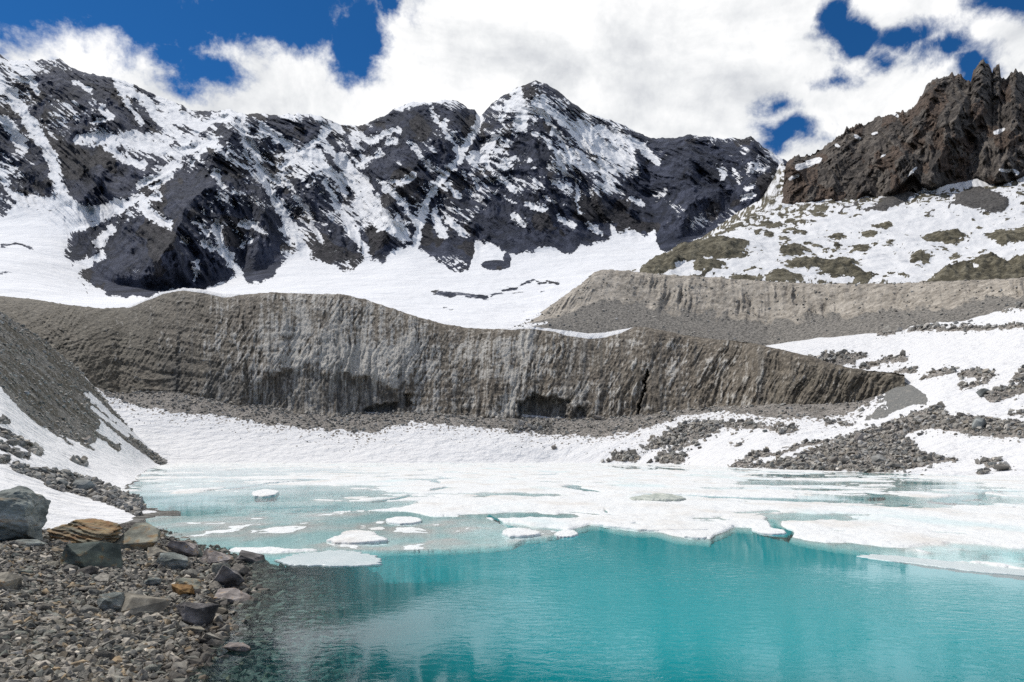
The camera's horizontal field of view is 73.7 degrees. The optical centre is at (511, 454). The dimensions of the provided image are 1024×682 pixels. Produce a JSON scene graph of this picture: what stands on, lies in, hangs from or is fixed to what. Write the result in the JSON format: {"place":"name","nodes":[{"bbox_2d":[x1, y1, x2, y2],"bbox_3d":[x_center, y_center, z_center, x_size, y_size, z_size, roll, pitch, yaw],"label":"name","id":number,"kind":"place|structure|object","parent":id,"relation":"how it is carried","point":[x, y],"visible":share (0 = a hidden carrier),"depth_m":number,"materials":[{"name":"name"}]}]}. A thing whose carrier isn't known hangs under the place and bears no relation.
{"place":"outdoors","nodes":[
{"label":"outdoors","id":0,"kind":"place"},
{"bbox_2d":[0,314,180,528],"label":"scree slope","id":1,"kind":"structure","parent":0,"point":[126,465],"depth_m":99.19,"materials":[{"name":"white snow"}]},
{"bbox_2d":[0,444,8,451],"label":"rock","id":2,"kind":"object","parent":1,"relation":"on","point":[4,447],"visible":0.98,"depth_m":49.21,"materials":[{"name":"grey stone"}]},
{"bbox_2d":[6,439,18,445],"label":"boulder","id":3,"kind":"object","parent":1,"relation":"on","point":[12,442],"visible":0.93,"depth_m":54.44,"materials":[{"name":"grey stone"}]},
{"bbox_2d":[57,480,67,485],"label":"boulder","id":4,"kind":"object","parent":1,"relation":"on","point":[60,482],"visible":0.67,"depth_m":43.84,"materials":[{"name":"grey stone"}]},
{"bbox_2d":[0,414,146,515],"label":"rubble","id":5,"kind":"object","parent":1,"relation":"on","point":[126,501],"visible":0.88,"depth_m":46.09,"materials":[{"name":"stone"}]},
{"bbox_2d":[71,479,94,489],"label":"boulder","id":6,"kind":"object","parent":1,"relation":"on","point":[84,484],"visible":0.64,"depth_m":47.07,"materials":[{"name":"grey stone"}]},
{"bbox_2d":[0,312,167,464],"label":"scree","id":7,"kind":"structure","parent":1,"relation":"on","point":[162,461],"depth_m":136.46,"materials":[{"name":"gravel"}]},
{"bbox_2d":[83,436,92,444],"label":"boulder","id":8,"kind":"object","parent":1,"relation":"on","point":[88,439],"visible":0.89,"depth_m":108.78,"materials":[{"name":"grey stone"}]},
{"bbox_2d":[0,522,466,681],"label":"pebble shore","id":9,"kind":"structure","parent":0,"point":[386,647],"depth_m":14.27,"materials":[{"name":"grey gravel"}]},
{"bbox_2d":[0,631,14,636],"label":"stone","id":10,"kind":"object","parent":9,"relation":"on","point":[9,633],"visible":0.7,"depth_m":9.74,"materials":[{"name":"grey stone"}]},
{"bbox_2d":[0,572,21,589],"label":"stone","id":11,"kind":"object","parent":9,"relation":"on","point":[9,580],"visible":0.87,"depth_m":12.24,"materials":[{"name":"grey stone"}]},
{"bbox_2d":[9,670,19,674],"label":"stone","id":12,"kind":"object","parent":9,"relation":"on","point":[15,672],"visible":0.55,"depth_m":8.49,"materials":[{"name":"grey stone"}]},
{"bbox_2d":[9,540,25,544],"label":"stone","id":13,"kind":"object","parent":9,"relation":"on","point":[15,542],"visible":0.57,"depth_m":16.56,"materials":[{"name":"grey stone"}]},
{"bbox_2d":[10,657,24,661],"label":"stone","id":14,"kind":"object","parent":9,"relation":"on","point":[19,659],"visible":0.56,"depth_m":8.87,"materials":[{"name":"grey stone"}]},
{"bbox_2d":[0,486,50,540],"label":"boulder","id":15,"kind":"object","parent":9,"relation":"on","point":[23,511],"visible":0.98,"depth_m":17.59,"materials":[{"name":"grey stone"}]},
{"bbox_2d":[20,665,30,670],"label":"stone","id":16,"kind":"object","parent":9,"relation":"on","point":[26,667],"visible":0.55,"depth_m":8.64,"materials":[{"name":"grey stone"}]},
{"bbox_2d":[18,570,33,573],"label":"stone","id":17,"kind":"object","parent":9,"relation":"on","point":[27,571],"visible":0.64,"depth_m":13.71,"materials":[{"name":"grey stone"}]},
{"bbox_2d":[15,539,46,546],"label":"stone","id":18,"kind":"object","parent":9,"relation":"on","point":[32,542],"visible":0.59,"depth_m":16.77,"materials":[{"name":"grey stone"}]},
{"bbox_2d":[32,641,42,649],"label":"stone","id":19,"kind":"object","parent":9,"relation":"on","point":[37,645],"visible":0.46,"depth_m":9.43,"materials":[{"name":"grey stone"}]},
{"bbox_2d":[35,626,48,632],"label":"stone","id":20,"kind":"object","parent":9,"relation":"on","point":[37,628],"visible":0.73,"depth_m":10.16,"materials":[{"name":"grey stone"}]},
{"bbox_2d":[38,604,51,610],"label":"stone","id":21,"kind":"object","parent":9,"relation":"on","point":[43,607],"visible":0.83,"depth_m":11.28,"materials":[{"name":"grey stone"}]},
{"bbox_2d":[40,616,61,621],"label":"stone","id":22,"kind":"object","parent":9,"relation":"on","point":[43,619],"visible":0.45,"depth_m":10.71,"materials":[{"name":"grey stone"}]},
{"bbox_2d":[45,561,58,565],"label":"stone","id":23,"kind":"object","parent":9,"relation":"on","point":[55,563],"visible":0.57,"depth_m":14.87,"materials":[{"name":"grey stone"}]},
{"bbox_2d":[50,547,62,551],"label":"stone","id":24,"kind":"object","parent":9,"relation":"on","point":[54,549],"visible":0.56,"depth_m":16.56,"materials":[{"name":"grey stone"}]},
{"bbox_2d":[53,539,62,545],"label":"stone","id":25,"kind":"object","parent":9,"relation":"on","point":[58,541],"visible":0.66,"depth_m":17.86,"materials":[{"name":"grey stone"}]},
{"bbox_2d":[62,564,77,571],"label":"stone","id":26,"kind":"object","parent":9,"relation":"on","point":[66,568],"visible":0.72,"depth_m":14.64,"materials":[{"name":"grey stone"}]},
{"bbox_2d":[66,584,80,588],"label":"stone","id":27,"kind":"object","parent":9,"relation":"on","point":[70,586],"visible":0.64,"depth_m":13.00,"materials":[{"name":"grey stone"}]},
{"bbox_2d":[68,617,82,622],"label":"stone","id":28,"kind":"object","parent":9,"relation":"on","point":[76,619],"visible":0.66,"depth_m":10.96,"materials":[{"name":"grey stone"}]},
{"bbox_2d":[77,669,89,678],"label":"stone","id":29,"kind":"object","parent":9,"relation":"on","point":[84,674],"visible":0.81,"depth_m":8.71,"materials":[{"name":"grey stone"}]},
{"bbox_2d":[47,518,121,542],"bbox_3d":[-12.012,2.198,19.278,2.140,0.734,0.957,0,0,14],"label":"boulder","id":30,"kind":"object","parent":9,"relation":"on","point":[86,530],"visible":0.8,"depth_m":19.03,"materials":[{"name":"beige stone"}]},
{"bbox_2d":[77,566,97,574],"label":"stone","id":31,"kind":"object","parent":9,"relation":"on","point":[90,570],"visible":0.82,"depth_m":14.49,"materials":[{"name":"grey stone"}]},
{"bbox_2d":[79,585,96,590],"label":"stone","id":32,"kind":"object","parent":9,"relation":"on","point":[84,588],"visible":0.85,"depth_m":12.96,"materials":[{"name":"grey stone"}]},
{"bbox_2d":[78,605,99,613],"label":"stone","id":33,"kind":"object","parent":9,"relation":"on","point":[85,608],"visible":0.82,"depth_m":11.59,"materials":[{"name":"grey stone"}]},
{"bbox_2d":[60,542,122,567],"bbox_3d":[-9.429,2.280,15.439,1.250,0.620,0.750,8,-2,-43],"label":"boulder","id":34,"kind":"object","parent":9,"relation":"on","point":[94,554],"visible":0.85,"depth_m":15.27,"materials":[{"name":"grey stone"}]},
{"bbox_2d":[88,588,100,594],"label":"stone","id":35,"kind":"object","parent":9,"relation":"on","point":[93,591],"visible":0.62,"depth_m":12.78,"materials":[{"name":"grey stone"}]},
{"bbox_2d":[93,573,109,582],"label":"stone","id":36,"kind":"object","parent":9,"relation":"on","point":[103,577],"visible":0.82,"depth_m":13.95,"materials":[{"name":"grey stone"}]},
{"bbox_2d":[94,650,115,659],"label":"stone","id":37,"kind":"object","parent":9,"relation":"on","point":[106,654],"visible":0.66,"depth_m":9.50,"materials":[{"name":"grey stone"}]},
{"bbox_2d":[97,592,124,610],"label":"stone","id":38,"kind":"object","parent":9,"relation":"on","point":[113,600],"visible":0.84,"depth_m":11.89,"materials":[{"name":"grey stone"}]},
{"bbox_2d":[111,634,131,638],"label":"stone","id":39,"kind":"object","parent":9,"relation":"on","point":[123,636],"visible":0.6,"depth_m":10.35,"materials":[{"name":"grey stone"}]},
{"bbox_2d":[129,611,142,616],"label":"stone","id":40,"kind":"object","parent":9,"relation":"on","point":[138,613],"visible":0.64,"depth_m":11.73,"materials":[{"name":"grey stone"}]},
{"bbox_2d":[113,523,160,550],"bbox_3d":[-10.381,2.420,19.311,1.450,0.800,1.000,8,22,14],"label":"boulder","id":41,"kind":"object","parent":9,"relation":"on","point":[140,536],"visible":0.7,"depth_m":19.06,"materials":[{"name":"beige stone"}]},
{"bbox_2d":[132,588,143,594],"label":"stone","id":42,"kind":"object","parent":9,"relation":"on","point":[139,591],"visible":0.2,"depth_m":12.97,"materials":[{"name":"grey stone"}]},
{"bbox_2d":[118,592,171,612],"bbox_3d":[-6.648,2.704,12.258,0.740,0.460,0.800,13,31,11],"label":"boulder","id":43,"kind":"object","parent":9,"relation":"on","point":[134,602],"visible":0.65,"depth_m":12.16,"materials":[{"name":"grey stone"}]},
{"bbox_2d":[142,641,157,647],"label":"stone","id":44,"kind":"object","parent":9,"relation":"on","point":[153,643],"visible":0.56,"depth_m":10.24,"materials":[{"name":"grey stone"}]},
{"bbox_2d":[144,664,156,672],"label":"stone","id":45,"kind":"object","parent":9,"relation":"on","point":[151,667],"visible":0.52,"depth_m":9.30,"materials":[{"name":"grey stone"}]},
{"bbox_2d":[143,577,162,585],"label":"stone","id":46,"kind":"object","parent":9,"relation":"on","point":[153,581],"visible":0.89,"depth_m":14.42,"materials":[{"name":"grey stone"}]},
{"bbox_2d":[147,547,165,557],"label":"stone","id":47,"kind":"object","parent":9,"relation":"on","point":[153,551],"visible":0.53,"depth_m":18.04,"materials":[{"name":"grey stone"}]},
{"bbox_2d":[152,613,160,619],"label":"stone","id":48,"kind":"object","parent":9,"relation":"on","point":[155,615],"visible":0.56,"depth_m":11.85,"materials":[{"name":"grey stone"}]},
{"bbox_2d":[153,640,165,644],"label":"stone","id":49,"kind":"object","parent":9,"relation":"on","point":[162,642],"visible":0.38,"depth_m":10.40,"materials":[{"name":"grey stone"}]},
{"bbox_2d":[159,568,170,572],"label":"stone","id":50,"kind":"object","parent":9,"relation":"on","point":[163,570],"visible":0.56,"depth_m":16.02,"materials":[{"name":"grey stone"}]},
{"bbox_2d":[162,628,176,635],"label":"stone","id":51,"kind":"object","parent":9,"relation":"on","point":[172,632],"visible":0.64,"depth_m":10.92,"materials":[{"name":"grey stone"}]},
{"bbox_2d":[156,552,188,569],"bbox_3d":[-8.396,2.647,16.919,0.750,0.360,0.600,9,4,-11],"label":"stone","id":52,"kind":"object","parent":9,"relation":"on","point":[172,560],"visible":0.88,"depth_m":16.73,"materials":[{"name":"grey stone"}]},
{"bbox_2d":[168,671,189,679],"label":"stone","id":53,"kind":"object","parent":9,"relation":"on","point":[173,675],"visible":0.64,"depth_m":9.11,"materials":[{"name":"grey stone"}]},
{"bbox_2d":[166,541,198,556],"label":"boulder","id":54,"kind":"object","parent":9,"relation":"on","point":[187,549],"visible":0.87,"depth_m":18.89,"materials":[{"name":"grey stone"}]},
{"bbox_2d":[172,584,194,594],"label":"stone","id":55,"kind":"object","parent":9,"relation":"on","point":[179,589],"visible":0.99,"depth_m":13.97,"materials":[{"name":"brown stone"}]},
{"bbox_2d":[175,577,202,589],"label":"stone","id":56,"kind":"object","parent":9,"relation":"on","point":[195,583],"visible":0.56,"depth_m":14.66,"materials":[{"name":"grey stone"}]},
{"bbox_2d":[185,568,197,577],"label":"stone","id":57,"kind":"object","parent":9,"relation":"on","point":[192,572],"visible":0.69,"depth_m":15.92,"materials":[{"name":"grey stone"}]},
{"bbox_2d":[175,602,218,625],"bbox_3d":[-5.568,2.769,11.946,0.660,0.520,0.550,23,19,27],"label":"boulder","id":58,"kind":"object","parent":9,"relation":"on","point":[192,613],"visible":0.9,"depth_m":11.73,"materials":[{"name":"grey stone"}]},
{"bbox_2d":[187,626,206,632],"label":"stone","id":59,"kind":"object","parent":9,"relation":"on","point":[198,629],"visible":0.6,"depth_m":11.28,"materials":[{"name":"grey stone"}]},
{"bbox_2d":[197,548,202,556],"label":"stone","id":60,"kind":"object","parent":9,"relation":"on","point":[200,553],"visible":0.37,"depth_m":19.44,"materials":[{"name":"grey stone"}]},
{"bbox_2d":[198,638,208,642],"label":"stone","id":61,"kind":"object","parent":9,"relation":"on","point":[202,640],"visible":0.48,"depth_m":10.89,"materials":[{"name":"black stone"}]},
{"bbox_2d":[209,581,222,590],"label":"stone","id":62,"kind":"object","parent":9,"relation":"on","point":[215,585],"visible":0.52,"depth_m":14.94,"materials":[{"name":"grey stone"}]},
{"bbox_2d":[201,549,233,565],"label":"boulder","id":63,"kind":"object","parent":9,"relation":"on","point":[210,556],"visible":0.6,"depth_m":18.11,"materials":[{"name":"grey stone"}]},
{"bbox_2d":[211,563,230,573],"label":"stone","id":64,"kind":"object","parent":9,"relation":"on","point":[215,567],"visible":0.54,"depth_m":16.88,"materials":[{"name":"grey stone"}]},
{"bbox_2d":[215,597,231,604],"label":"stone","id":65,"kind":"object","parent":9,"relation":"on","point":[222,599],"visible":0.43,"depth_m":13.74,"materials":[{"name":"grey stone"}]},
{"bbox_2d":[211,565,244,587],"bbox_3d":[-6.488,2.788,15.432,1.000,0.600,0.600,-27,10,15],"label":"boulder","id":66,"kind":"object","parent":9,"relation":"on","point":[226,576],"visible":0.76,"depth_m":15.12,"materials":[{"name":"grey stone"}]},
{"bbox_2d":[213,588,252,604],"bbox_3d":[-5.739,2.961,14.080,0.720,0.300,0.600,-3,6,-9],"label":"boulder","id":67,"kind":"object","parent":9,"relation":"on","point":[231,595],"visible":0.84,"depth_m":14.01,"materials":[{"name":"grey stone"}]},
{"bbox_2d":[223,642,251,653],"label":"stone","id":68,"kind":"object","parent":9,"relation":"on","point":[240,648],"visible":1,"depth_m":10.42,"materials":[{"name":"grey stone"}]},
{"bbox_2d":[231,564,250,575],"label":"stone","id":69,"kind":"object","parent":9,"relation":"on","point":[242,570],"visible":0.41,"depth_m":17.03,"materials":[{"name":"grey stone"}]},
{"bbox_2d":[234,550,265,564],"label":"boulder","id":70,"kind":"object","parent":9,"relation":"on","point":[249,557],"visible":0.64,"depth_m":19.29,"materials":[{"name":"grey stone"}]},
{"bbox_2d":[0,54,786,328],"bbox_3d":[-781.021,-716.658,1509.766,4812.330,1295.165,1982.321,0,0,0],"label":"mountain range","id":71,"kind":"structure","parent":0,"point":[517,206],"depth_m":1330.41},
{"bbox_2d":[0,288,904,420],"bbox_3d":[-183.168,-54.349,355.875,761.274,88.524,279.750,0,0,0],"label":"moraine wall","id":72,"kind":"structure","parent":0,"point":[333,355],"depth_m":318.04,"materials":[{"name":"soil"},{"name":"rock"},{"name":"gravel"}]},
{"bbox_2d":[0,0,1023,161],"label":"sky","id":73,"kind":"structure","parent":0,"point":[790,76],"materials":[{"name":"white"}]},
{"bbox_2d":[95,305,1023,475],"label":"snow bank","id":74,"kind":"structure","parent":0,"point":[196,439],"depth_m":252.60,"materials":[{"name":"white snow"}]},
{"bbox_2d":[98,385,870,437],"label":"debris","id":75,"kind":"object","parent":74,"relation":"on","point":[473,420],"visible":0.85,"depth_m":292.90,"materials":[{"name":"stone"}]},
{"bbox_2d":[593,415,601,418],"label":"rock","id":76,"kind":"object","parent":74,"relation":"on","point":[597,417],"visible":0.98,"depth_m":289.74,"materials":[{"name":"grey stone"}]},
{"bbox_2d":[508,301,1023,474],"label":"rubble","id":77,"kind":"object","parent":74,"relation":"on","point":[839,439],"visible":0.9,"depth_m":159.11,"materials":[{"name":"stone"}]},
{"bbox_2d":[830,456,837,462],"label":"rock","id":78,"kind":"object","parent":74,"relation":"on","point":[833,459],"visible":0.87,"depth_m":128.29,"materials":[{"name":"grey stone"}]},
{"bbox_2d":[837,457,847,463],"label":"rock","id":79,"kind":"object","parent":74,"relation":"on","point":[843,460],"visible":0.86,"depth_m":126.06,"materials":[{"name":"grey stone"}]},
{"bbox_2d":[853,433,863,441],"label":"boulder","id":80,"kind":"object","parent":74,"relation":"on","point":[858,436],"visible":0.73,"depth_m":153.16,"materials":[{"name":"grey stone"}]},
{"bbox_2d":[871,455,886,461],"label":"rock","id":81,"kind":"object","parent":74,"relation":"on","point":[877,458],"visible":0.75,"depth_m":122.11,"materials":[{"name":"grey stone"}]},
{"bbox_2d":[885,463,902,467],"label":"rock","id":82,"kind":"object","parent":74,"relation":"on","point":[896,465],"visible":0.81,"depth_m":115.12,"materials":[{"name":"grey stone"}]},
{"bbox_2d":[957,412,966,416],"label":"rock","id":83,"kind":"object","parent":74,"relation":"on","point":[960,414],"visible":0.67,"depth_m":146.25,"materials":[{"name":"grey stone"}]},
{"bbox_2d":[972,417,985,429],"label":"boulder","id":84,"kind":"object","parent":74,"relation":"on","point":[978,421],"visible":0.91,"depth_m":130.11,"materials":[{"name":"grey stone"}]},
{"bbox_2d":[976,388,989,396],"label":"boulder","id":85,"kind":"object","parent":74,"relation":"on","point":[982,392],"visible":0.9,"depth_m":160.71,"materials":[{"name":"grey stone"}]},
{"bbox_2d":[980,456,988,461],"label":"boulder","id":86,"kind":"object","parent":74,"relation":"on","point":[983,459],"visible":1,"depth_m":106.54,"materials":[{"name":"grey stone"}]},
{"bbox_2d":[993,465,1009,469],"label":"boulder","id":87,"kind":"object","parent":74,"relation":"on","point":[1000,467],"visible":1,"depth_m":98.24,"materials":[{"name":"grey stone"}]},
{"bbox_2d":[1014,375,1023,379],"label":"rock","id":88,"kind":"object","parent":74,"relation":"on","point":[1020,376],"visible":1,"depth_m":165.38,"materials":[{"name":"grey stone"}]},
{"bbox_2d":[127,463,1023,681],"bbox_3d":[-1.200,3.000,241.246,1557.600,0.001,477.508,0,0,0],"label":"lake water","id":89,"kind":"structure","parent":0,"point":[600,603],"depth_m":14.63,"materials":[{"name":"teal liquid"}]},
{"bbox_2d":[252,489,278,496],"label":"ice floe","id":90,"kind":"object","parent":89,"relation":"on","point":[265,493],"visible":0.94,"depth_m":51.04,"materials":[{"name":"white ice"}]},
{"bbox_2d":[274,550,381,568],"bbox_3d":[-5.121,3.021,19.805,3.211,0.119,3.082,0,0,0],"label":"ice floe","id":91,"kind":"object","parent":89,"relation":"on","point":[337,559],"visible":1,"depth_m":19.13,"materials":[{"name":"white ice"}]},
{"bbox_2d":[502,527,539,538],"bbox_3d":[0.341,3.053,26.103,1.458,0.343,2.902,0,0,0],"label":"ice floe","id":92,"kind":"object","parent":89,"relation":"on","point":[513,533],"visible":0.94,"depth_m":25.36,"materials":[{"name":"white ice"}]},
{"bbox_2d":[554,529,577,539],"bbox_3d":[2.085,3.048,25.646,0.884,0.288,2.106,0,0,14],"label":"ice floe","id":93,"kind":"object","parent":89,"relation":"on","point":[563,533],"visible":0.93,"depth_m":25.15,"materials":[{"name":"white ice"}]},
{"bbox_2d":[121,463,1023,585],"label":"floating ice","id":94,"kind":"structure","parent":89,"relation":"on","point":[882,530],"depth_m":36.11,"materials":[{"name":"white ice"}]},
{"bbox_2d":[326,534,387,544],"bbox_3d":[-5.314,3.060,23.930,2.163,0.392,2.483,0,0,0],"label":"ice floe","id":95,"kind":"object","parent":94,"relation":"on","point":[360,539],"visible":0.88,"depth_m":23.34,"materials":[{"name":"white ice"}]},
{"bbox_2d":[341,530,376,534],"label":"ice floe","id":96,"kind":"object","parent":94,"relation":"on","point":[363,532],"visible":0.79,"depth_m":25.39,"materials":[{"name":"white ice"}]},
{"bbox_2d":[386,516,421,524],"bbox_3d":[-4.910,3.049,30.796,1.718,0.318,3.400,0,0,0],"label":"ice floe","id":97,"kind":"object","parent":94,"relation":"on","point":[401,520],"visible":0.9,"depth_m":30.36,"materials":[{"name":"white ice"}]},
{"bbox_2d":[636,493,685,501],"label":"ice block","id":98,"kind":"object","parent":94,"relation":"on","point":[664,497],"depth_m":43.20,"materials":[{"name":"white ice"}]},
{"bbox_2d":[589,522,733,530],"bbox_3d":[6.368,3.048,28.048,6.136,0.352,2.903,0,0,0],"label":"ice floe","id":99,"kind":"object","parent":89,"relation":"on","point":[659,527],"visible":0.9,"depth_m":27.65,"materials":[{"name":"white ice"}]},
{"bbox_2d":[683,531,709,539],"bbox_3d":[6.808,3.042,25.368,0.974,0.235,2.041,0,0,7],"label":"ice floe","id":100,"kind":"object","parent":89,"relation":"on","point":[693,535],"visible":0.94,"depth_m":24.79,"materials":[{"name":"white ice"}]},
{"bbox_2d":[752,527,786,538],"bbox_3d":[10.030,3.042,26.610,1.222,0.269,2.405,0,0,0],"label":"ice floe","id":101,"kind":"object","parent":89,"relation":"on","point":[769,531],"visible":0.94,"depth_m":26.11,"materials":[{"name":"white ice"}]},
{"bbox_2d":[856,554,1023,577],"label":"ice floe","id":102,"kind":"object","parent":89,"relation":"on","point":[965,567],"visible":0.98,"depth_m":18.33,"materials":[{"name":"white ice"}]},
{"bbox_2d":[513,269,1023,345],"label":"moraine ridge","id":103,"kind":"structure","parent":0,"point":[883,297],"depth_m":489.98,"materials":[{"name":"grey stone"}]},
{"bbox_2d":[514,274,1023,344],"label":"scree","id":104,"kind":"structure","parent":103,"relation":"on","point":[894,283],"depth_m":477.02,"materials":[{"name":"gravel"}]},
{"bbox_2d":[631,163,1023,283],"bbox_3d":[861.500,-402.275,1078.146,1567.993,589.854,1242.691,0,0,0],"label":"snowy hillside","id":105,"kind":"structure","parent":0,"point":[961,233],"depth_m":778.34,"materials":[{"name":"white snow"}]},
{"bbox_2d":[781,59,1023,208],"bbox_3d":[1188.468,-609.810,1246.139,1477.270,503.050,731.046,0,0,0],"label":"rocky crag","id":106,"kind":"structure","parent":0,"point":[951,130],"depth_m":1115.56,"materials":[{"name":"stone"}]}
]}

